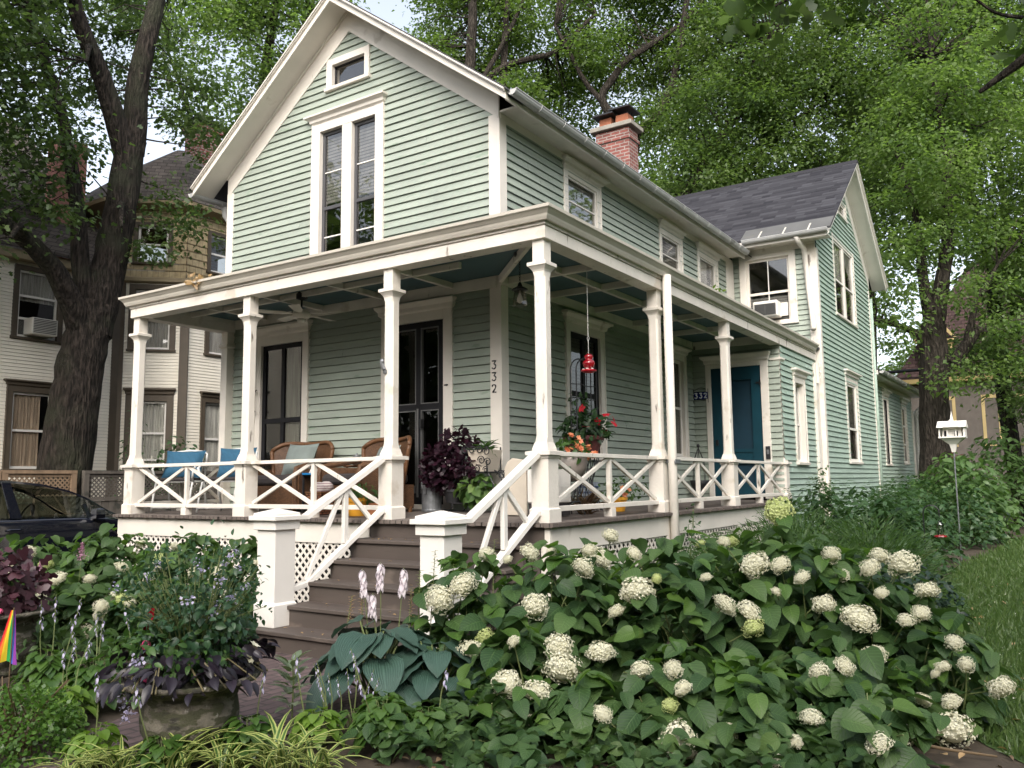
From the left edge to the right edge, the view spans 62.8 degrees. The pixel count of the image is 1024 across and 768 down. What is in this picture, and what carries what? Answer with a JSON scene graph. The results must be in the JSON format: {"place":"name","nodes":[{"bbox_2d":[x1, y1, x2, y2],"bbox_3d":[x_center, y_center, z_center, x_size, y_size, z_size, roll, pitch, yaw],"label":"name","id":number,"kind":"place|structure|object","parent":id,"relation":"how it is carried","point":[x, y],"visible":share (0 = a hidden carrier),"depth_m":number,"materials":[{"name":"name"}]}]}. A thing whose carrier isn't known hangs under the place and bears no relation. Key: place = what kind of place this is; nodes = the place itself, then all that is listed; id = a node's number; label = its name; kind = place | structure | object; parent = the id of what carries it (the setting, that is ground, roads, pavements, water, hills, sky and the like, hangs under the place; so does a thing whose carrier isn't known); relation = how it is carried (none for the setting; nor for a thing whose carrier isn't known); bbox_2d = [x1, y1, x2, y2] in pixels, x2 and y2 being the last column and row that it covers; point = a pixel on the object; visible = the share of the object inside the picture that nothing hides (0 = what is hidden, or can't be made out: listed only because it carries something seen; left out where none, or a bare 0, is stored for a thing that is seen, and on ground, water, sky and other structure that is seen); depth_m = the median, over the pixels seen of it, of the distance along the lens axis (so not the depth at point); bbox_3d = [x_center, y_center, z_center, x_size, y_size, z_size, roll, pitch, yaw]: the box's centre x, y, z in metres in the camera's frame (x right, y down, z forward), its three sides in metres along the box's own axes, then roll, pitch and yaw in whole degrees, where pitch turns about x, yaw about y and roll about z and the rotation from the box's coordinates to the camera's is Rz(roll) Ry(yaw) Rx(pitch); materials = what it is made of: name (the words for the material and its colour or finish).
{"place":"outdoors","nodes":[
{"label":"outdoors","id":0,"kind":"place"},
{"bbox_2d":[0,480,126,569],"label":"parked car","id":1,"kind":"object","parent":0,"point":[28,509],"visible":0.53,"depth_m":12.33,"materials":[{"name":"black paint"}]},
{"bbox_2d":[0,649,371,767],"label":"brick path","id":2,"kind":"structure","parent":0,"point":[248,705],"depth_m":5.82,"materials":[{"name":"brown brick"}]},
{"bbox_2d":[121,662,260,765],"bbox_3d":[-1.839,1.892,4.793,0.767,0.451,0.765,-5,-8,33],"label":"stone urn","id":3,"kind":"object","parent":2,"relation":"on","point":[165,715],"visible":0.5,"depth_m":4.57,"materials":[{"name":"grey stone"}]},
{"bbox_2d":[93,519,272,724],"bbox_3d":[-1.884,1.329,4.853,0.962,1.082,0.913,1,-7,-15],"label":"urn bouquet","id":4,"kind":"object","parent":3,"relation":"in","point":[201,630],"visible":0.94,"depth_m":4.73,"materials":[{"name":"green plant"}]},
{"bbox_2d":[96,636,280,707],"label":"sweet potato vine","id":5,"kind":"object","parent":3,"relation":"in","point":[214,670],"visible":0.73,"depth_m":4.57,"materials":[{"name":"purple plant"}]},
{"bbox_2d":[269,650,313,724],"bbox_3d":[-1.405,1.939,5.340,0.299,0.476,0.295,-5,-8,33],"label":"lambs ear","id":6,"kind":"object","parent":2,"relation":"on","point":[289,666],"visible":0.93,"depth_m":5.36},
{"bbox_2d":[199,709,355,767],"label":"striped grass","id":7,"kind":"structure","parent":0,"point":[286,754],"depth_m":4.46,"materials":[{"name":"green plant"}]},
{"bbox_2d":[257,721,372,767],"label":"striped grass","id":8,"kind":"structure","parent":0,"point":[327,759],"depth_m":4.41,"materials":[{"name":"green plant"}]},
{"bbox_2d":[0,512,1023,767],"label":"ground","id":9,"kind":"structure","parent":0,"point":[106,712],"depth_m":4.76,"materials":[{"name":"green plant"}]},
{"bbox_2d":[0,606,54,677],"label":"stone urn","id":10,"kind":"object","parent":9,"relation":"on","point":[25,627],"visible":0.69,"depth_m":6.83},
{"bbox_2d":[0,546,57,624],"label":"heuchera","id":11,"kind":"object","parent":10,"relation":"in","point":[31,577],"visible":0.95,"depth_m":6.92,"materials":[{"name":"purple plant"}]},
{"bbox_2d":[1,470,77,492],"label":"lattice fence","id":12,"kind":"object","parent":9,"relation":"on","point":[71,475],"visible":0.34,"depth_m":15.18,"materials":[{"name":"brown wood"}]},
{"bbox_2d":[0,676,89,767],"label":"boxwood","id":13,"kind":"object","parent":9,"relation":"on","point":[10,738],"visible":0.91,"depth_m":4.74,"materials":[{"name":"green plant"}]},
{"bbox_2d":[9,594,81,694],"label":"hosta","id":14,"kind":"object","parent":9,"relation":"on","point":[48,674],"visible":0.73,"depth_m":5.91,"materials":[{"name":"green plant"}]},
{"bbox_2d":[0,533,94,619],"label":"hydrangea","id":15,"kind":"object","parent":9,"relation":"on","point":[15,542],"visible":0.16,"depth_m":9.37,"materials":[{"name":"green plant"}]},
{"bbox_2d":[27,637,98,733],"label":"hosta","id":16,"kind":"object","parent":9,"relation":"on","point":[80,693],"visible":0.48,"depth_m":5.39,"materials":[{"name":"green plant"}]},
{"bbox_2d":[14,569,125,648],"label":"hydrangea","id":17,"kind":"object","parent":9,"relation":"on","point":[68,594],"visible":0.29,"depth_m":8.04,"materials":[{"name":"green plant"}]},
{"bbox_2d":[59,615,124,713],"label":"hosta","id":18,"kind":"object","parent":9,"relation":"on","point":[86,678],"visible":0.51,"depth_m":5.65,"materials":[{"name":"green plant"}]},
{"bbox_2d":[59,669,128,765],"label":"hosta","id":19,"kind":"object","parent":9,"relation":"on","point":[105,734],"visible":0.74,"depth_m":4.57,"materials":[{"name":"green plant"}]},
{"bbox_2d":[54,734,166,767],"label":"striped grass","id":20,"kind":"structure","parent":9,"relation":"on","point":[118,763],"depth_m":4.40,"materials":[{"name":"green plant"}]},
{"bbox_2d":[37,523,186,631],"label":"hydrangea","id":21,"kind":"object","parent":9,"relation":"on","point":[103,566],"visible":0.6,"depth_m":8.82,"materials":[{"name":"green plant"}]},
{"bbox_2d":[0,115,226,500],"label":"neighbour house","id":22,"kind":"structure","parent":9,"relation":"on","point":[182,382],"depth_m":19.02,"materials":[{"name":"white paint"}]},
{"bbox_2d":[1,378,51,469],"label":"window","id":23,"kind":"structure","parent":22,"relation":"in","point":[22,403],"depth_m":17.17,"materials":[{"name":"brown paint"}]},
{"bbox_2d":[10,263,62,344],"bbox_3d":[-9.949,-1.659,17.574,0.205,1.555,1.070,-5,-8,33],"label":"window","id":24,"kind":"structure","parent":22,"relation":"in","point":[29,287],"depth_m":17.53,"materials":[{"name":"brown paint"}]},
{"bbox_2d":[121,388,175,495],"bbox_3d":[-8.201,1.330,18.898,1.120,2.485,0.255,1,-7,-12],"label":"window","id":25,"kind":"structure","parent":22,"relation":"in","point":[158,409],"depth_m":19.00,"materials":[{"name":"brown paint"}]},
{"bbox_2d":[126,283,175,351],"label":"window","id":26,"kind":"structure","parent":22,"relation":"in","point":[163,337],"depth_m":19.24,"materials":[{"name":"white paint"}]},
{"bbox_2d":[199,391,219,470],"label":"window","id":27,"kind":"structure","parent":22,"relation":"in","point":[210,401],"depth_m":19.79,"materials":[{"name":"white paint"}]},
{"bbox_2d":[1,609,248,682],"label":"ground cover","id":28,"kind":"object","parent":9,"relation":"on","point":[45,634],"visible":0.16,"depth_m":7.17,"materials":[{"name":"green plant"}]},
{"bbox_2d":[0,0,257,496],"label":"maple tree","id":29,"kind":"object","parent":9,"relation":"on","point":[87,295],"visible":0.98,"depth_m":16.90,"materials":[{"name":"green plant"}]},
{"bbox_2d":[82,572,197,653],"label":"hydrangea","id":30,"kind":"object","parent":9,"relation":"on","point":[102,607],"visible":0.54,"depth_m":7.68,"materials":[{"name":"green plant"}]},
{"bbox_2d":[81,470,214,517],"bbox_3d":[-7.251,2.662,16.863,0.100,1.820,2.900,-5,-8,33],"label":"lattice fence","id":31,"kind":"object","parent":9,"relation":"on","point":[111,503],"visible":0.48,"depth_m":16.23,"materials":[{"name":"brown wood"}]},
{"bbox_2d":[131,682,196,767],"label":"hosta","id":32,"kind":"object","parent":9,"relation":"on","point":[155,751],"visible":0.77,"depth_m":4.41,"materials":[{"name":"green plant"}]},
{"bbox_2d":[104,726,234,767],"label":"striped grass","id":33,"kind":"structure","parent":9,"relation":"on","point":[168,760],"depth_m":4.41,"materials":[{"name":"green plant"}]},
{"bbox_2d":[114,532,251,638],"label":"hydrangea","id":34,"kind":"object","parent":9,"relation":"on","point":[199,540],"visible":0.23,"depth_m":8.58,"materials":[{"name":"green plant"}]},
{"bbox_2d":[201,535,257,625],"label":"hydrangea","id":35,"kind":"object","parent":9,"relation":"on","point":[250,547],"visible":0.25,"depth_m":8.35,"materials":[{"name":"green plant"}]},
{"bbox_2d":[175,725,284,767],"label":"striped grass","id":36,"kind":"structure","parent":9,"relation":"on","point":[227,759],"depth_m":4.44,"materials":[{"name":"green plant"}]},
{"bbox_2d":[213,672,272,765],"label":"hosta","id":37,"kind":"object","parent":9,"relation":"on","point":[263,728],"visible":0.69,"depth_m":4.57,"materials":[{"name":"green plant"}]},
{"bbox_2d":[96,0,405,138],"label":"shade tree","id":38,"kind":"object","parent":9,"relation":"on","point":[253,18],"visible":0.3,"depth_m":29.43,"materials":[{"name":"green plant"}]},
{"bbox_2d":[287,652,344,749],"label":"hosta","id":39,"kind":"object","parent":9,"relation":"on","point":[311,721],"visible":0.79,"depth_m":4.87,"materials":[{"name":"green plant"}]},
{"bbox_2d":[342,679,414,754],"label":"hosta","id":40,"kind":"object","parent":9,"relation":"on","point":[372,711],"visible":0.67,"depth_m":4.74,"materials":[{"name":"green plant"}]},
{"bbox_2d":[301,539,498,714],"bbox_3d":[-0.809,1.691,5.829,1.309,1.153,0.958,-2,-7,10],"label":"hosta","id":41,"kind":"object","parent":9,"relation":"on","point":[371,648],"visible":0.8,"depth_m":5.59,"materials":[{"name":"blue plant"}]},
{"bbox_2d":[395,637,482,707],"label":"hosta","id":42,"kind":"object","parent":9,"relation":"on","point":[425,682],"visible":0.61,"depth_m":5.50,"materials":[{"name":"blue plant"}]},
{"bbox_2d":[402,546,526,703],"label":"hydrangea","id":43,"kind":"object","parent":9,"relation":"on","point":[462,580],"visible":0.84,"depth_m":5.92,"materials":[{"name":"green plant"}]},
{"bbox_2d":[442,667,548,763],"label":"hydrangea","id":44,"kind":"object","parent":9,"relation":"on","point":[491,710],"visible":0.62,"depth_m":4.73,"materials":[{"name":"green plant"}]},
{"bbox_2d":[113,0,919,674],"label":"clapboard house","id":45,"kind":"structure","parent":9,"relation":"on","point":[395,198],"depth_m":11.79,"materials":[{"name":"green paint"}]},
{"bbox_2d":[254,319,312,469],"bbox_3d":[-3.433,0.336,12.467,1.310,2.475,0.235,-5,-8,33],"label":"window","id":46,"kind":"structure","parent":45,"relation":"in","point":[293,339],"depth_m":12.50,"materials":[{"name":"beige paint"}]},
{"bbox_2d":[257,440,334,511],"bbox_3d":[-3.004,1.232,11.300,1.133,0.954,0.939,-4,-7,27],"label":"wicker armchair","id":47,"kind":"object","parent":45,"relation":"on","point":[283,495],"visible":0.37,"depth_m":10.93,"materials":[{"name":"brown wicker"}]},
{"bbox_2d":[303,90,387,254],"bbox_3d":[-2.393,-2.855,12.134,1.590,2.415,0.260,-5,-8,33],"label":"window","id":48,"kind":"structure","parent":45,"relation":"in","point":[347,160],"depth_m":12.14,"materials":[{"name":"beige paint"}]},
{"bbox_2d":[324,44,371,92],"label":"window","id":49,"kind":"structure","parent":45,"relation":"in","point":[333,66],"depth_m":12.35,"materials":[{"name":"beige paint"}]},
{"bbox_2d":[317,435,413,511],"bbox_3d":[-1.786,1.121,10.458,0.939,0.954,1.133,5,-9,-40],"label":"wicker armchair","id":50,"kind":"object","parent":45,"relation":"on","point":[370,448],"visible":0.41,"depth_m":10.30,"materials":[{"name":"brown wicker"}]},
{"bbox_2d":[373,295,456,509],"bbox_3d":[-1.259,0.271,11.031,1.355,2.727,0.219,-5,-8,33],"label":"front door","id":51,"kind":"structure","parent":45,"relation":"in","point":[417,316],"depth_m":10.94,"materials":[{"name":"black paint"}]},
{"bbox_2d":[443,489,463,502],"bbox_3d":[-0.692,1.345,10.067,0.276,0.160,0.276,-5,-8,33],"label":"flower pot","id":52,"kind":"object","parent":45,"relation":"on","point":[448,493],"visible":0.56,"depth_m":9.97,"materials":[{"name":"metal"}]},
{"bbox_2d":[418,424,480,495],"bbox_3d":[-0.718,0.922,10.109,0.957,0.863,0.552,-5,-8,33],"label":"purple oxalis","id":53,"kind":"object","parent":52,"relation":"in","point":[437,470],"visible":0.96,"depth_m":10.01,"materials":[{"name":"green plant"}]},
{"bbox_2d":[453,473,496,509],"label":"pothos plant","id":54,"kind":"object","parent":45,"relation":"on","point":[474,492],"visible":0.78,"depth_m":9.72,"materials":[{"name":"green plant"}]},
{"bbox_2d":[561,154,609,229],"bbox_3d":[1.079,-2.609,12.516,0.215,1.240,1.360,-5,-8,33],"label":"window","id":55,"kind":"structure","parent":45,"relation":"in","point":[583,197],"depth_m":12.56,"materials":[{"name":"beige paint"}]},
{"bbox_2d":[571,458,602,510],"bbox_3d":[0.881,1.212,10.219,0.435,0.658,0.450,-5,-8,33],"label":"tall wire stand","id":56,"kind":"object","parent":45,"relation":"on","point":[573,496],"visible":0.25,"depth_m":10.16,"materials":[{"name":"metal"}]},
{"bbox_2d":[563,435,603,452],"bbox_3d":[0.877,0.762,10.271,0.509,0.240,0.509,-5,-8,33],"label":"flower pot","id":57,"kind":"object","parent":56,"relation":"on","point":[595,445],"visible":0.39,"depth_m":10.10,"materials":[{"name":"ceramic"}]},
{"bbox_2d":[555,391,616,444],"bbox_3d":[0.909,0.440,10.292,0.652,0.690,0.848,-5,-8,33],"label":"mandevilla","id":58,"kind":"object","parent":57,"relation":"in","point":[596,420],"visible":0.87,"depth_m":10.15,"materials":[{"name":"green plant"}]},
{"bbox_2d":[561,309,613,459],"bbox_3d":[1.077,0.058,12.161,0.235,2.080,1.410,-5,-8,33],"label":"window","id":59,"kind":"structure","parent":45,"relation":"in","point":[577,330],"depth_m":12.24,"materials":[{"name":"beige paint"}]},
{"bbox_2d":[658,218,687,272],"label":"window","id":60,"kind":"structure","parent":45,"relation":"in","point":[671,247],"depth_m":15.35,"materials":[{"name":"beige paint"}]},
{"bbox_2d":[662,342,691,457],"bbox_3d":[2.920,0.326,14.964,0.255,2.035,1.120,-5,-8,33],"label":"window","id":61,"kind":"structure","parent":45,"relation":"in","point":[680,353],"depth_m":15.22,"materials":[{"name":"beige paint"}]},
{"bbox_2d":[699,351,773,498],"bbox_3d":[4.072,0.753,15.148,1.295,2.615,0.169,-5,-8,33],"label":"side door","id":62,"kind":"structure","parent":45,"relation":"in","point":[749,383],"depth_m":15.14,"materials":[{"name":"teal paint"}]},
{"bbox_2d":[739,249,799,324],"bbox_3d":[5.429,-1.988,17.730,1.220,1.555,0.205,-5,-8,33],"label":"window","id":63,"kind":"structure","parent":45,"relation":"in","point":[744,274],"depth_m":17.66,"materials":[{"name":"beige paint"}]},
{"bbox_2d":[786,367,810,464],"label":"window","id":64,"kind":"structure","parent":45,"relation":"in","point":[799,375],"depth_m":15.92,"materials":[{"name":"beige paint"}]},
{"bbox_2d":[831,233,858,328],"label":"window","id":65,"kind":"structure","parent":45,"relation":"in","point":[839,251],"depth_m":19.41,"materials":[{"name":"beige paint"}]},
{"bbox_2d":[843,369,863,463],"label":"window","id":66,"kind":"structure","parent":45,"relation":"in","point":[852,397],"depth_m":19.40,"materials":[{"name":"beige paint"}]},
{"bbox_2d":[391,0,644,139],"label":"shade tree","id":67,"kind":"object","parent":9,"relation":"on","point":[499,63],"visible":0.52,"depth_m":31.92,"materials":[{"name":"green plant"}]},
{"bbox_2d":[449,606,603,726],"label":"hydrangea","id":68,"kind":"object","parent":9,"relation":"on","point":[559,663],"visible":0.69,"depth_m":5.18,"materials":[{"name":"green plant"}]},
{"bbox_2d":[479,537,665,696],"bbox_3d":[0.430,1.677,5.967,1.449,1.158,1.459,-5,-8,33],"label":"hydrangea","id":69,"kind":"object","parent":9,"relation":"on","point":[557,613],"visible":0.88,"depth_m":5.71,"materials":[{"name":"green plant"}]},
{"bbox_2d":[508,665,639,767],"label":"hydrangea","id":70,"kind":"object","parent":9,"relation":"on","point":[579,696],"visible":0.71,"depth_m":4.70,"materials":[{"name":"green plant"}]},
{"bbox_2d":[529,528,671,668],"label":"hydrangea","id":71,"kind":"object","parent":9,"relation":"on","point":[609,535],"visible":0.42,"depth_m":6.79,"materials":[{"name":"green plant"}]},
{"bbox_2d":[340,679,906,767],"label":"seedlings","id":72,"kind":"object","parent":9,"relation":"on","point":[533,756],"visible":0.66,"depth_m":4.36,"materials":[{"name":"green plant"}]},
{"bbox_2d":[580,675,702,767],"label":"hydrangea","id":73,"kind":"object","parent":9,"relation":"on","point":[629,719],"visible":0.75,"depth_m":4.59,"materials":[{"name":"green plant"}]},
{"bbox_2d":[515,0,819,177],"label":"shade tree","id":74,"kind":"object","parent":9,"relation":"on","point":[633,57],"visible":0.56,"depth_m":31.44,"materials":[{"name":"green plant"}]},
{"bbox_2d":[617,637,760,761],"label":"hydrangea","id":75,"kind":"object","parent":9,"relation":"on","point":[689,681],"visible":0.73,"depth_m":4.75,"materials":[{"name":"green plant"}]},
{"bbox_2d":[581,530,796,707],"bbox_3d":[1.211,1.622,5.827,1.546,1.213,1.438,1,-7,-10],"label":"hydrangea","id":76,"kind":"object","parent":9,"relation":"on","point":[696,582],"visible":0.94,"depth_m":5.50,"materials":[{"name":"green plant"}]},
{"bbox_2d":[656,527,814,659],"bbox_3d":[1.911,1.797,7.068,1.487,1.173,1.470,-5,-8,33],"label":"hydrangea","id":77,"kind":"object","parent":9,"relation":"on","point":[712,543],"visible":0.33,"depth_m":7.05,"materials":[{"name":"green plant"}]},
{"bbox_2d":[688,674,840,767],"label":"hydrangea","id":78,"kind":"object","parent":9,"relation":"on","point":[719,734],"visible":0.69,"depth_m":4.38,"materials":[{"name":"green plant"}]},
{"bbox_2d":[693,655,841,767],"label":"hydrangea","id":79,"kind":"object","parent":9,"relation":"on","point":[775,677],"visible":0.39,"depth_m":4.58,"materials":[{"name":"green plant"}]},
{"bbox_2d":[638,0,920,234],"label":"shade tree","id":80,"kind":"object","parent":9,"relation":"on","point":[720,158],"visible":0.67,"depth_m":27.19,"materials":[{"name":"green plant"}]},
{"bbox_2d":[683,496,906,709],"bbox_3d":[1.962,1.508,5.860,1.515,1.446,1.616,-5,-8,33],"label":"hydrangea","id":81,"kind":"object","parent":9,"relation":"on","point":[780,616],"visible":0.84,"depth_m":5.53,"materials":[{"name":"green plant"}]},
{"bbox_2d":[728,501,903,588],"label":"feathery shrub","id":82,"kind":"object","parent":9,"relation":"on","point":[798,534],"visible":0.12,"depth_m":9.97,"materials":[{"name":"green plant"}]},
{"bbox_2d":[784,474,855,542],"bbox_3d":[4.847,2.251,13.415,1.499,1.606,1.398,-5,-8,33],"label":"phlox","id":83,"kind":"object","parent":9,"relation":"on","point":[823,500],"visible":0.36,"depth_m":13.32,"materials":[{"name":"green plant"}]},
{"bbox_2d":[754,625,943,746],"bbox_3d":[1.924,1.806,4.990,1.137,0.655,1.104,-5,-8,33],"label":"hydrangea","id":84,"kind":"object","parent":9,"relation":"on","point":[871,672],"visible":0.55,"depth_m":4.81,"materials":[{"name":"green plant"}]},
{"bbox_2d":[752,75,990,367],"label":"shade tree","id":85,"kind":"object","parent":9,"relation":"on","point":[883,249],"visible":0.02,"depth_m":45.05,"materials":[{"name":"green plant"}]},
{"bbox_2d":[798,675,950,767],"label":"hydrangea","id":86,"kind":"object","parent":9,"relation":"on","point":[878,722],"visible":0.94,"depth_m":4.30,"materials":[{"name":"green plant"}]},
{"bbox_2d":[783,546,968,725],"bbox_3d":[2.376,1.630,5.600,1.186,1.110,1.268,-5,-8,33],"label":"hydrangea","id":87,"kind":"object","parent":9,"relation":"on","point":[857,620],"visible":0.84,"depth_m":5.39,"materials":[{"name":"green plant"}]},
{"bbox_2d":[831,486,939,579],"bbox_3d":[5.481,2.249,12.636,1.690,1.419,1.648,-5,-8,33],"label":"phlox","id":88,"kind":"object","parent":9,"relation":"on","point":[910,517],"visible":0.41,"depth_m":12.50,"materials":[{"name":"green plant"}]},
{"bbox_2d":[803,509,973,620],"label":"feathery shrub","id":89,"kind":"object","parent":9,"relation":"on","point":[907,546],"visible":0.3,"depth_m":9.22,"materials":[{"name":"green plant"}]},
{"bbox_2d":[784,0,1023,504],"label":"shade tree","id":90,"kind":"object","parent":9,"relation":"on","point":[938,365],"visible":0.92,"depth_m":23.85,"materials":[{"name":"green plant"}]},
{"bbox_2d":[862,482,962,574],"bbox_3d":[6.273,2.332,13.636,1.768,1.459,1.733,-5,-8,33],"label":"phlox","id":91,"kind":"object","parent":9,"relation":"on","point":[929,524],"visible":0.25,"depth_m":13.42,"materials":[{"name":"green plant"}]},
{"bbox_2d":[861,479,974,564],"bbox_3d":[7.395,2.507,15.422,1.943,1.492,1.865,-5,-8,33],"label":"phlox","id":92,"kind":"object","parent":9,"relation":"on","point":[947,532],"visible":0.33,"depth_m":15.12,"materials":[{"name":"green plant"}]},
{"bbox_2d":[837,0,1023,524],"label":"shade tree","id":93,"kind":"object","parent":9,"relation":"on","point":[1008,415],"visible":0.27,"depth_m":26.45,"materials":[{"name":"green plant"}]},
{"bbox_2d":[856,597,1021,748],"bbox_3d":[2.608,1.738,5.268,1.009,0.811,1.146,-5,-8,33],"label":"hydrangea","id":94,"kind":"object","parent":9,"relation":"on","point":[976,659],"visible":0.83,"depth_m":4.98,"materials":[{"name":"green plant"}]},
{"bbox_2d":[936,413,967,559],"bbox_3d":[8.185,1.868,15.443,0.480,2.740,0.530,-5,-8,33],"label":"birdhouse","id":95,"kind":"object","parent":9,"relation":"on","point":[952,433],"visible":0.98,"depth_m":15.44,"materials":[{"name":"wood"}]},
{"bbox_2d":[897,258,1023,500],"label":"maroon house","id":96,"kind":"structure","parent":9,"relation":"on","point":[984,426],"depth_m":48.58,"materials":[{"name":"wood"}]},
{"bbox_2d":[918,478,1009,549],"bbox_3d":[9.670,2.782,18.221,1.895,1.556,1.844,1,-7,-12],"label":"phlox","id":97,"kind":"object","parent":9,"relation":"on","point":[966,497],"visible":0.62,"depth_m":17.86,"materials":[{"name":"green plant"}]},
{"bbox_2d":[907,452,1023,544],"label":"elder bush","id":98,"kind":"object","parent":9,"relation":"on","point":[946,481],"visible":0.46,"depth_m":19.33,"materials":[{"name":"green plant"}]},
{"bbox_2d":[960,426,1023,527],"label":"elder bush","id":99,"kind":"object","parent":9,"relation":"on","point":[1014,477],"visible":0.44,"depth_m":25.05,"materials":[{"name":"green plant"}]},
{"bbox_2d":[0,0,1023,375],"label":"sky","id":100,"kind":"structure","parent":0,"point":[383,10],"materials":[{"name":"white"}]},
{"bbox_2d":[896,535,1023,762],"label":"lawn","id":101,"kind":"structure","parent":0,"point":[996,748],"depth_m":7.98,"materials":[{"name":"green plant"}]},
{"bbox_2d":[717,0,1023,93],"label":"street tree","id":102,"kind":"object","parent":101,"relation":"on","point":[1006,34],"visible":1,"depth_m":4.53,"materials":[{"name":"green plant"}]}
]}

